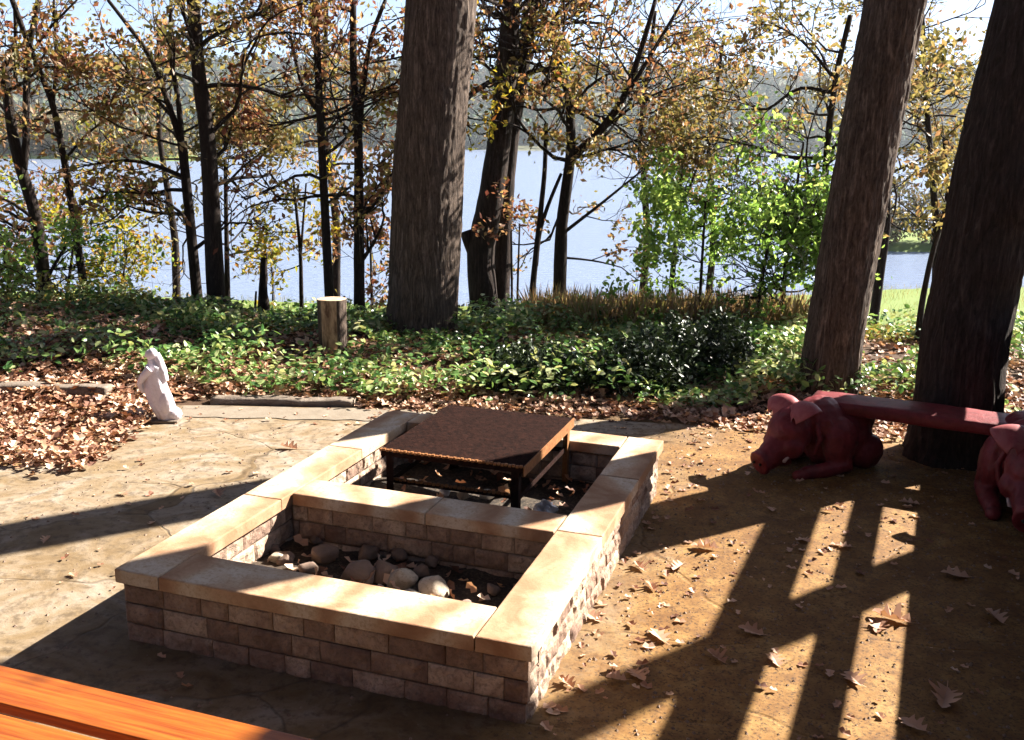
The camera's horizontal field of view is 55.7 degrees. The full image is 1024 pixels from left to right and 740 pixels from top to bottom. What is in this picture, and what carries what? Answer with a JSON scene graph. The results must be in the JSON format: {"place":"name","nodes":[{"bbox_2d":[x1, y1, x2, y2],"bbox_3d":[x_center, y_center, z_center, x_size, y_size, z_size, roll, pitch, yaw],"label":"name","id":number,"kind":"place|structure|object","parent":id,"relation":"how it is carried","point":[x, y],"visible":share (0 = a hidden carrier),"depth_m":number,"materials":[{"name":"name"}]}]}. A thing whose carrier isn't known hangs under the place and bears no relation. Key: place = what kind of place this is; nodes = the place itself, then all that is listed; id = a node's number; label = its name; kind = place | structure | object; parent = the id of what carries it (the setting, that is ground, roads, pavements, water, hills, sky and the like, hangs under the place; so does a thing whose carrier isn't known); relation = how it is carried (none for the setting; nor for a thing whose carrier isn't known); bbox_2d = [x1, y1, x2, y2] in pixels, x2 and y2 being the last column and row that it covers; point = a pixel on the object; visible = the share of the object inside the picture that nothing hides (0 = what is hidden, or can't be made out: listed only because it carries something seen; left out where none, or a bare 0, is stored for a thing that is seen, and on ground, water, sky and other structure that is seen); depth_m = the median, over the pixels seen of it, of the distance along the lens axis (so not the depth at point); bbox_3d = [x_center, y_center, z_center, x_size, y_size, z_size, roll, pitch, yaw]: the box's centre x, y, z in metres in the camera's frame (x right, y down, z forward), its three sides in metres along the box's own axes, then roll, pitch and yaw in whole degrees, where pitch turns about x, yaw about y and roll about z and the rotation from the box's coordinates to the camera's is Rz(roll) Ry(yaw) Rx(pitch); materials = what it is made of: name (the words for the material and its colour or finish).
{"place":"outdoors","nodes":[
{"label":"outdoors","id":0,"kind":"place"},
{"bbox_2d":[0,0,993,73],"label":"sky","id":1,"kind":"structure","parent":0,"point":[80,10],"materials":[{"name":"white"}]},
{"bbox_2d":[0,405,1023,739],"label":"patio","id":2,"kind":"structure","parent":0,"point":[232,691],"depth_m":4.47,"materials":[{"name":"concrete"}]},
{"bbox_2d":[0,666,312,739],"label":"wooden bench","id":3,"kind":"object","parent":2,"relation":"on","point":[80,708],"visible":1,"depth_m":2.81,"materials":[{"name":"orange wood"}]},
{"bbox_2d":[137,348,184,423],"bbox_3d":[-2.594,0.109,7.131,0.299,0.550,0.170,1,13,0],"label":"garden statue","id":4,"kind":"object","parent":2,"relation":"on","point":[152,385],"visible":0.99,"depth_m":7.09,"materials":[{"name":"white stone"}]},
{"bbox_2d":[212,488,225,497],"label":"fallen leaf","id":5,"kind":"object","parent":2,"relation":"on","point":[218,492],"visible":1,"depth_m":5.73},
{"bbox_2d":[280,441,298,448],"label":"fallen leaf","id":6,"kind":"object","parent":2,"relation":"on","point":[290,445],"visible":1,"depth_m":6.60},
{"bbox_2d":[180,405,415,420],"bbox_3d":[-1.652,0.330,7.417,1.827,0.001,0.360,1,13,0],"label":"patio border","id":7,"kind":"object","parent":2,"relation":"on","point":[263,412],"visible":0.81,"depth_m":7.42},
{"bbox_2d":[115,410,663,723],"bbox_3d":[-0.369,0.789,4.949,1.814,0.345,2.592,5,14,18],"label":"fire pit","id":8,"kind":"object","parent":2,"relation":"on","point":[215,584],"visible":0.89,"depth_m":4.12,"materials":[{"name":"brick"}]},
{"bbox_2d":[268,544,279,552],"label":"rock","id":9,"kind":"object","parent":8,"relation":"in","point":[274,547],"visible":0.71,"depth_m":4.78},
{"bbox_2d":[268,551,282,562],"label":"rock","id":10,"kind":"object","parent":8,"relation":"on","point":[274,556],"visible":0.81,"depth_m":4.67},
{"bbox_2d":[276,551,294,565],"bbox_3d":[-1.095,0.909,4.687,0.092,0.059,0.084,-4,14,-18],"label":"rock","id":11,"kind":"object","parent":8,"relation":"on","point":[287,557],"visible":0.82,"depth_m":4.66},
{"bbox_2d":[298,562,317,573],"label":"rock","id":12,"kind":"object","parent":8,"relation":"on","point":[308,567],"visible":0.72,"depth_m":4.56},
{"bbox_2d":[310,536,321,544],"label":"rock","id":13,"kind":"object","parent":8,"relation":"in","point":[315,540],"visible":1,"depth_m":4.90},
{"bbox_2d":[311,544,338,563],"bbox_3d":[-0.922,0.899,4.720,0.152,0.099,0.142,8,15,29],"label":"rock","id":14,"kind":"object","parent":8,"relation":"in","point":[324,554],"visible":0.99,"depth_m":4.68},
{"bbox_2d":[339,559,375,584],"bbox_3d":[-0.718,0.949,4.526,0.168,0.138,0.173,1,14,2],"label":"rock","id":15,"kind":"object","parent":8,"relation":"in","point":[363,569],"visible":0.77,"depth_m":4.46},
{"bbox_2d":[358,545,378,560],"bbox_3d":[-0.705,0.898,4.752,0.102,0.067,0.107,0,14,-3],"label":"rock","id":16,"kind":"object","parent":8,"relation":"on","point":[369,552],"visible":0.95,"depth_m":4.73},
{"bbox_2d":[373,560,397,584],"bbox_3d":[-0.590,0.947,4.530,0.114,0.104,0.128,6,14,21],"label":"rock","id":17,"kind":"object","parent":8,"relation":"in","point":[381,567],"visible":0.64,"depth_m":4.50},
{"bbox_2d":[391,548,407,561],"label":"rock","id":18,"kind":"object","parent":8,"relation":"on","point":[399,554],"visible":1,"depth_m":4.71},
{"bbox_2d":[387,568,417,589],"bbox_3d":[-0.505,0.962,4.468,0.140,0.110,0.113,3,14,9],"label":"rock","id":19,"kind":"object","parent":8,"relation":"in","point":[404,578],"visible":0.88,"depth_m":4.43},
{"bbox_2d":[413,563,429,577],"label":"rock","id":20,"kind":"object","parent":8,"relation":"on","point":[421,570],"visible":0.84,"depth_m":4.55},
{"bbox_2d":[425,555,438,567],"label":"rock","id":21,"kind":"object","parent":8,"relation":"on","point":[431,561],"visible":0.99,"depth_m":4.67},
{"bbox_2d":[418,575,448,597],"bbox_3d":[-0.352,0.976,4.360,0.140,0.097,0.138,5,14,15],"label":"rock","id":22,"kind":"object","parent":8,"relation":"on","point":[436,585],"visible":0.77,"depth_m":4.33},
{"bbox_2d":[439,489,449,496],"bbox_3d":[-0.383,0.698,5.516,0.064,0.047,0.070,2,14,6],"label":"stone chip","id":23,"kind":"object","parent":8,"relation":"on","point":[445,493],"visible":0.67,"depth_m":5.49,"materials":[{"name":"stone"}]},
{"bbox_2d":[457,492,468,499],"bbox_3d":[-0.278,0.708,5.477,0.068,0.059,0.070,13,18,41],"label":"stone chip","id":24,"kind":"object","parent":8,"relation":"on","point":[462,496],"visible":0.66,"depth_m":5.45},
{"bbox_2d":[379,405,573,508],"bbox_3d":[-0.169,0.551,5.479,0.804,0.426,0.956,5,14,18],"label":"grill table","id":25,"kind":"object","parent":8,"relation":"in","point":[516,444],"visible":1,"depth_m":5.28,"materials":[{"name":"metal"}]},
{"bbox_2d":[487,583,500,595],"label":"rock","id":26,"kind":"object","parent":8,"relation":"on","point":[493,590],"visible":1,"depth_m":4.38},
{"bbox_2d":[533,499,557,512],"bbox_3d":[0.174,0.754,5.171,0.140,0.166,0.135,6,14,21],"label":"rock","id":27,"kind":"object","parent":8,"relation":"in","point":[544,505],"visible":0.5,"depth_m":5.12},
{"bbox_2d":[267,534,515,605],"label":"dead leaves","id":28,"kind":"object","parent":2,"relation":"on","point":[321,570],"visible":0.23,"depth_m":4.50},
{"bbox_2d":[384,459,588,509],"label":"dead leaves","id":29,"kind":"object","parent":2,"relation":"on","point":[505,488],"visible":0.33,"depth_m":5.67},
{"bbox_2d":[2,406,1023,739],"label":"leaf crumbs","id":30,"kind":"object","parent":2,"relation":"on","point":[558,708],"visible":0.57,"depth_m":4.66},
{"bbox_2d":[3,406,1023,739],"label":"gravel grit","id":31,"kind":"object","parent":2,"relation":"on","point":[701,578],"visible":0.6,"depth_m":4.77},
{"bbox_2d":[559,674,577,689],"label":"fallen leaf","id":32,"kind":"object","parent":2,"relation":"on","point":[569,682],"visible":1,"depth_m":3.79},
{"bbox_2d":[587,609,604,622],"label":"fallen leaf","id":33,"kind":"object","parent":2,"relation":"on","point":[592,615],"visible":0.95,"depth_m":4.32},
{"bbox_2d":[606,670,630,679],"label":"fallen leaf","id":34,"kind":"object","parent":2,"relation":"on","point":[617,676],"visible":1,"depth_m":3.83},
{"bbox_2d":[625,667,648,680],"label":"fallen leaf","id":35,"kind":"object","parent":2,"relation":"on","point":[639,674],"visible":1,"depth_m":3.86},
{"bbox_2d":[634,561,648,569],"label":"fallen leaf","id":36,"kind":"object","parent":2,"relation":"on","point":[641,565],"visible":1,"depth_m":4.83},
{"bbox_2d":[645,580,659,589],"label":"fallen leaf","id":37,"kind":"object","parent":2,"relation":"on","point":[653,585],"visible":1,"depth_m":4.62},
{"bbox_2d":[650,628,671,644],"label":"fallen leaf","id":38,"kind":"object","parent":2,"relation":"on","point":[660,634],"visible":1,"depth_m":4.16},
{"bbox_2d":[671,560,685,569],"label":"fallen leaf","id":39,"kind":"object","parent":2,"relation":"on","point":[675,565],"visible":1,"depth_m":4.84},
{"bbox_2d":[691,538,721,547],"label":"fallen leaf","id":40,"kind":"object","parent":2,"relation":"on","point":[706,543],"visible":1,"depth_m":5.08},
{"bbox_2d":[707,647,727,662],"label":"fallen leaf","id":41,"kind":"object","parent":2,"relation":"on","point":[717,654],"visible":1,"depth_m":4.00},
{"bbox_2d":[738,621,770,635],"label":"fallen leaf","id":42,"kind":"object","parent":2,"relation":"on","point":[748,627],"visible":1,"depth_m":4.22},
{"bbox_2d":[765,652,785,665],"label":"fallen leaf","id":43,"kind":"object","parent":2,"relation":"on","point":[775,658],"visible":1,"depth_m":3.98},
{"bbox_2d":[841,670,867,686],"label":"fallen leaf","id":44,"kind":"object","parent":2,"relation":"on","point":[853,677],"visible":1,"depth_m":3.85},
{"bbox_2d":[869,618,888,632],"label":"fallen leaf","id":45,"kind":"object","parent":2,"relation":"on","point":[877,624],"visible":1,"depth_m":4.27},
{"bbox_2d":[750,390,1023,532],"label":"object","id":46,"kind":"object","parent":2,"relation":"on","point":[829,434],"visible":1,"depth_m":6.13,"materials":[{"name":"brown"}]},
{"bbox_2d":[872,603,919,623],"bbox_3d":[1.717,1.087,4.332,0.146,0.061,0.167,-4,14,-20],"label":"fallen leaf","id":47,"kind":"object","parent":2,"relation":"on","point":[888,613],"visible":1,"depth_m":4.35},
{"bbox_2d":[898,714,931,732],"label":"fallen leaf","id":48,"kind":"object","parent":2,"relation":"on","point":[912,721],"visible":1,"depth_m":3.56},
{"bbox_2d":[928,679,962,707],"bbox_3d":[1.666,1.233,3.732,0.129,0.052,0.194,12,23,28],"label":"fallen leaf","id":49,"kind":"object","parent":2,"relation":"on","point":[945,695],"visible":1,"depth_m":3.73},
{"bbox_2d":[940,565,973,576],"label":"fallen leaf","id":50,"kind":"object","parent":2,"relation":"on","point":[956,571],"visible":1,"depth_m":4.81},
{"bbox_2d":[985,608,1008,622],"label":"fallen leaf","id":51,"kind":"object","parent":2,"relation":"on","point":[997,615],"visible":1,"depth_m":4.37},
{"bbox_2d":[0,146,1023,305],"bbox_3d":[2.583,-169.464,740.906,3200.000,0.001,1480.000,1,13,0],"label":"lake water","id":52,"kind":"structure","parent":0,"point":[588,238],"depth_m":82.22,"materials":[{"name":"blue liquid"}]},
{"bbox_2d":[0,64,1023,465],"bbox_3d":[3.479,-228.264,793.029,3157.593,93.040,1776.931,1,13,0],"label":"ground","id":53,"kind":"structure","parent":0,"point":[910,244],"depth_m":8.83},
{"bbox_2d":[0,18,54,180],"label":"oak tree","id":54,"kind":"object","parent":53,"relation":"on","point":[33,133],"visible":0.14,"depth_m":19.15,"materials":[{"name":"brown plant"}]},
{"bbox_2d":[0,63,81,206],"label":"oak tree","id":55,"kind":"object","parent":53,"relation":"on","point":[3,125],"visible":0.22,"depth_m":16.07,"materials":[{"name":"brown plant"}]},
{"bbox_2d":[0,161,110,294],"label":"sapling","id":56,"kind":"object","parent":53,"relation":"on","point":[58,188],"visible":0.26,"depth_m":11.94,"materials":[{"name":"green plant"}]},
{"bbox_2d":[0,381,112,398],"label":"stone edging","id":57,"kind":"object","parent":53,"relation":"on","point":[101,389],"visible":0.66,"depth_m":7.53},
{"bbox_2d":[0,0,163,293],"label":"oak tree","id":58,"kind":"object","parent":53,"relation":"on","point":[17,150],"visible":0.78,"depth_m":10.81,"materials":[{"name":"brown plant"}]},
{"bbox_2d":[0,174,180,300],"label":"evergreen bush","id":59,"kind":"object","parent":53,"relation":"on","point":[61,229],"visible":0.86,"depth_m":10.46,"materials":[{"name":"green plant"}]},
{"bbox_2d":[0,0,186,296],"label":"oak tree","id":60,"kind":"object","parent":53,"relation":"on","point":[51,98],"visible":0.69,"depth_m":10.40,"materials":[{"name":"brown plant"}]},
{"bbox_2d":[0,104,190,295],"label":"sapling","id":61,"kind":"object","parent":53,"relation":"on","point":[128,220],"visible":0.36,"depth_m":12.29,"materials":[{"name":"yellow plant"}]},
{"bbox_2d":[0,102,195,157],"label":"lakeside wood","id":62,"kind":"object","parent":53,"relation":"on","point":[37,149],"visible":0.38,"depth_m":288.29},
{"bbox_2d":[56,198,183,297],"bbox_3d":[-4.885,-1.326,12.428,1.618,1.700,2.062,1,13,0],"label":"sapling","id":63,"kind":"object","parent":53,"relation":"on","point":[142,272],"visible":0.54,"depth_m":12.24,"materials":[{"name":"yellow plant"}]},
{"bbox_2d":[0,0,293,301],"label":"oak tree","id":64,"kind":"object","parent":53,"relation":"on","point":[149,186],"visible":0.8,"depth_m":10.57,"materials":[{"name":"brown plant"}]},
{"bbox_2d":[24,0,288,298],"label":"oak tree","id":65,"kind":"object","parent":53,"relation":"on","point":[162,156],"visible":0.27,"depth_m":17.12,"materials":[{"name":"brown plant"}]},
{"bbox_2d":[127,51,326,303],"bbox_3d":[-3.354,-2.126,11.675,2.129,3.546,2.278,13,18,40],"label":"sapling","id":66,"kind":"object","parent":53,"relation":"on","point":[275,140],"visible":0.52,"depth_m":11.64,"materials":[{"name":"orange plant"}]},
{"bbox_2d":[94,0,389,311],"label":"oak tree","id":67,"kind":"object","parent":53,"relation":"on","point":[214,263],"visible":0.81,"depth_m":10.12,"materials":[{"name":"brown plant"}]},
{"bbox_2d":[257,252,269,311],"bbox_3d":[-2.879,-0.878,11.213,0.138,0.967,0.153,8,15,27],"label":"dead snag","id":68,"kind":"object","parent":53,"relation":"on","point":[263,301],"visible":0.66,"depth_m":11.15,"materials":[{"name":"wood"}]},
{"bbox_2d":[224,214,332,312],"bbox_3d":[-3.074,-1.164,12.570,1.323,1.687,1.705,1,13,0],"label":"sapling","id":69,"kind":"object","parent":53,"relation":"on","point":[248,257],"visible":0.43,"depth_m":12.66,"materials":[{"name":"yellow plant"}]},
{"bbox_2d":[210,395,355,407],"bbox_3d":[-1.819,0.254,7.714,1.131,0.089,0.167,1,14,2],"label":"stone edging","id":70,"kind":"object","parent":53,"relation":"on","point":[289,401],"visible":0.88,"depth_m":7.65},
{"bbox_2d":[232,144,346,311],"bbox_3d":[-2.682,-1.565,11.587,1.080,2.390,1.732,13,18,42],"label":"sapling","id":71,"kind":"object","parent":53,"relation":"on","point":[300,243],"visible":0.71,"depth_m":11.44,"materials":[{"name":"orange plant"}]},
{"bbox_2d":[202,0,402,296],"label":"oak tree","id":72,"kind":"object","parent":53,"relation":"on","point":[336,267],"visible":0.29,"depth_m":15.86,"materials":[{"name":"brown plant"}]},
{"bbox_2d":[317,296,346,354],"bbox_3d":[-1.679,-0.399,9.073,0.270,0.558,0.261,1,13,0],"label":"standing log","id":73,"kind":"object","parent":53,"relation":"on","point":[332,319],"visible":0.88,"depth_m":8.97,"materials":[{"name":"brown wood"}]},
{"bbox_2d":[160,0,507,296],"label":"oak tree","id":74,"kind":"object","parent":53,"relation":"on","point":[319,115],"visible":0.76,"depth_m":10.43,"materials":[{"name":"brown plant"}]},
{"bbox_2d":[291,165,389,311],"bbox_3d":[-1.855,-1.354,11.751,1.493,2.201,1.943,-9,16,-34],"label":"sapling","id":75,"kind":"object","parent":53,"relation":"on","point":[383,235],"visible":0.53,"depth_m":11.65,"materials":[{"name":"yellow plant"}]},
{"bbox_2d":[213,0,499,313],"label":"oak tree","id":76,"kind":"object","parent":53,"relation":"on","point":[361,209],"visible":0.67,"depth_m":10.53,"materials":[{"name":"brown plant"}]},
{"bbox_2d":[386,0,476,335],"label":"oak tree","id":77,"kind":"object","parent":53,"relation":"on","point":[426,224],"visible":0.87,"depth_m":9.52,"materials":[{"name":"brown plant"}]},
{"bbox_2d":[370,0,577,317],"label":"oak tree","id":78,"kind":"object","parent":53,"relation":"on","point":[480,251],"visible":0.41,"depth_m":11.51,"materials":[{"name":"red plant"}]},
{"bbox_2d":[0,49,976,152],"bbox_3d":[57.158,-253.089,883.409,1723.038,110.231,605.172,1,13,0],"label":"distant forest","id":79,"kind":"object","parent":53,"relation":"on","point":[580,125],"visible":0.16,"depth_m":776.33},
{"bbox_2d":[475,176,524,309],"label":"sapling","id":80,"kind":"object","parent":53,"relation":"on","point":[508,210],"visible":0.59,"depth_m":11.80,"materials":[{"name":"brown plant"}]},
{"bbox_2d":[472,199,549,301],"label":"sapling","id":81,"kind":"object","parent":53,"relation":"on","point":[520,217],"visible":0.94,"depth_m":11.82,"materials":[{"name":"brown plant"}]},
{"bbox_2d":[0,278,1023,412],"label":"ivy ground cover","id":82,"kind":"object","parent":53,"relation":"on","point":[306,315],"visible":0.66,"depth_m":8.79,"materials":[{"name":"plant"}]},
{"bbox_2d":[0,296,1023,474],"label":"leaf litter","id":83,"kind":"object","parent":53,"relation":"on","point":[79,447],"visible":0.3,"depth_m":7.84,"materials":[{"name":"plant"}]},
{"bbox_2d":[0,265,1023,345],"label":"weed thicket","id":84,"kind":"object","parent":53,"relation":"on","point":[868,331],"visible":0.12,"depth_m":10.01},
{"bbox_2d":[20,283,1023,324],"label":"lawn grass","id":85,"kind":"structure","parent":53,"relation":"on","point":[731,296],"depth_m":48.27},
{"bbox_2d":[469,333,606,397],"bbox_3d":[0.246,-0.046,8.302,1.231,0.492,0.949,4,14,13],"label":"shrub","id":86,"kind":"object","parent":53,"relation":"on","point":[582,378],"visible":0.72,"depth_m":8.09,"materials":[{"name":"green plant"}]},
{"bbox_2d":[497,24,611,297],"bbox_3d":[0.466,-2.132,11.612,1.340,3.795,1.642,1,13,0],"label":"oak tree","id":87,"kind":"object","parent":53,"relation":"on","point":[546,138],"visible":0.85,"depth_m":11.33,"materials":[{"name":"brown plant"}]},
{"bbox_2d":[473,0,661,315],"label":"oak tree","id":88,"kind":"object","parent":53,"relation":"on","point":[502,265],"visible":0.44,"depth_m":11.94,"materials":[{"name":"red plant"}]},
{"bbox_2d":[467,0,795,299],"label":"oak tree","id":89,"kind":"object","parent":53,"relation":"on","point":[561,221],"visible":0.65,"depth_m":11.30,"materials":[{"name":"orange plant"}]},
{"bbox_2d":[588,333,702,398],"bbox_3d":[1.101,-0.051,8.245,1.076,0.543,0.971,1,13,0],"label":"shrub","id":90,"kind":"object","parent":53,"relation":"on","point":[657,366],"visible":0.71,"depth_m":8.07,"materials":[{"name":"green plant"}]},
{"bbox_2d":[506,277,811,331],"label":"dry grass","id":91,"kind":"structure","parent":53,"relation":"on","point":[799,305],"depth_m":10.42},
{"bbox_2d":[568,0,771,296],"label":"oak tree","id":92,"kind":"object","parent":53,"relation":"on","point":[592,69],"visible":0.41,"depth_m":16.79,"materials":[{"name":"brown plant"}]},
{"bbox_2d":[563,68,779,296],"bbox_3d":[1.841,-1.906,11.418,2.468,3.267,2.352,1,13,0],"label":"oak tree","id":93,"kind":"object","parent":53,"relation":"on","point":[689,153],"visible":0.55,"depth_m":10.80,"materials":[{"name":"autumn orange-yellow leaf"},{"name":"bark"}]},
{"bbox_2d":[595,129,781,324],"bbox_3d":[1.790,-1.459,10.662,1.876,2.368,2.071,-5,15,-22],"label":"evergreen bush","id":94,"kind":"object","parent":53,"relation":"on","point":[668,196],"visible":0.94,"depth_m":10.53,"materials":[{"name":"green plant"}]},
{"bbox_2d":[622,292,775,381],"bbox_3d":[1.667,-0.291,8.635,1.420,0.793,1.210,1,13,0],"label":"shrub","id":95,"kind":"object","parent":53,"relation":"on","point":[708,345],"visible":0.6,"depth_m":8.47,"materials":[{"name":"green plant"}]},
{"bbox_2d":[605,0,832,298],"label":"oak tree","id":96,"kind":"object","parent":53,"relation":"on","point":[711,270],"visible":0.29,"depth_m":18.73,"materials":[{"name":"yellow plant"}]},
{"bbox_2d":[681,144,832,321],"bbox_3d":[2.740,-1.284,10.293,1.999,2.194,1.844,12,18,40],"label":"evergreen bush","id":97,"kind":"object","parent":53,"relation":"on","point":[789,242],"visible":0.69,"depth_m":10.07,"materials":[{"name":"green plant"}]},
{"bbox_2d":[637,0,908,260],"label":"oak tree","id":98,"kind":"object","parent":53,"relation":"on","point":[834,87],"visible":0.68,"depth_m":10.36,"materials":[{"name":"bark"},{"name":"autumn orange-yellow leaf"}]},
{"bbox_2d":[688,90,892,312],"bbox_3d":[3.030,-1.581,10.511,2.214,2.767,1.912,1,13,0],"label":"evergreen bush","id":99,"kind":"object","parent":53,"relation":"on","point":[762,128],"visible":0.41,"depth_m":10.22,"materials":[{"name":"green plant"}]},
{"bbox_2d":[796,0,926,395],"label":"oak tree","id":100,"kind":"object","parent":53,"relation":"on","point":[881,74],"visible":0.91,"depth_m":7.70,"materials":[{"name":"brown plant"}]},
{"bbox_2d":[783,0,989,324],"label":"oak tree","id":101,"kind":"object","parent":53,"relation":"on","point":[875,305],"visible":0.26,"depth_m":15.36,"materials":[{"name":"bark"},{"name":"autumn orange-yellow leaf"}]},
{"bbox_2d":[889,196,905,243],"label":"shore tree","id":102,"kind":"object","parent":53,"relation":"on","point":[895,230],"visible":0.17,"depth_m":74.47,"materials":[{"name":"green plant"}]},
{"bbox_2d":[827,0,979,275],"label":"oak tree","id":103,"kind":"object","parent":53,"relation":"on","point":[928,130],"visible":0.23,"depth_m":13.00,"materials":[{"name":"yellow plant"}]},
{"bbox_2d":[891,178,930,242],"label":"shore tree","id":104,"kind":"object","parent":53,"relation":"on","point":[913,193],"visible":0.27,"depth_m":76.14,"materials":[{"name":"green plant"}]},
{"bbox_2d":[905,184,944,243],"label":"shore tree","id":105,"kind":"object","parent":53,"relation":"on","point":[920,232],"visible":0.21,"depth_m":75.94,"materials":[{"name":"green plant"}]},
{"bbox_2d":[883,12,978,343],"bbox_3d":[4.194,-1.790,9.338,1.718,3.453,2.049,1,13,0],"label":"sapling","id":106,"kind":"object","parent":53,"relation":"on","point":[942,163],"visible":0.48,"depth_m":9.18,"materials":[{"name":"yellow plant"}]},
{"bbox_2d":[921,171,951,222],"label":"shore tree","id":107,"kind":"object","parent":53,"relation":"on","point":[950,172],"visible":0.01,"depth_m":77.93,"materials":[{"name":"green plant"}]},
{"bbox_2d":[902,0,1023,470],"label":"oak tree","id":108,"kind":"object","parent":53,"relation":"on","point":[969,318],"visible":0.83,"depth_m":6.15,"materials":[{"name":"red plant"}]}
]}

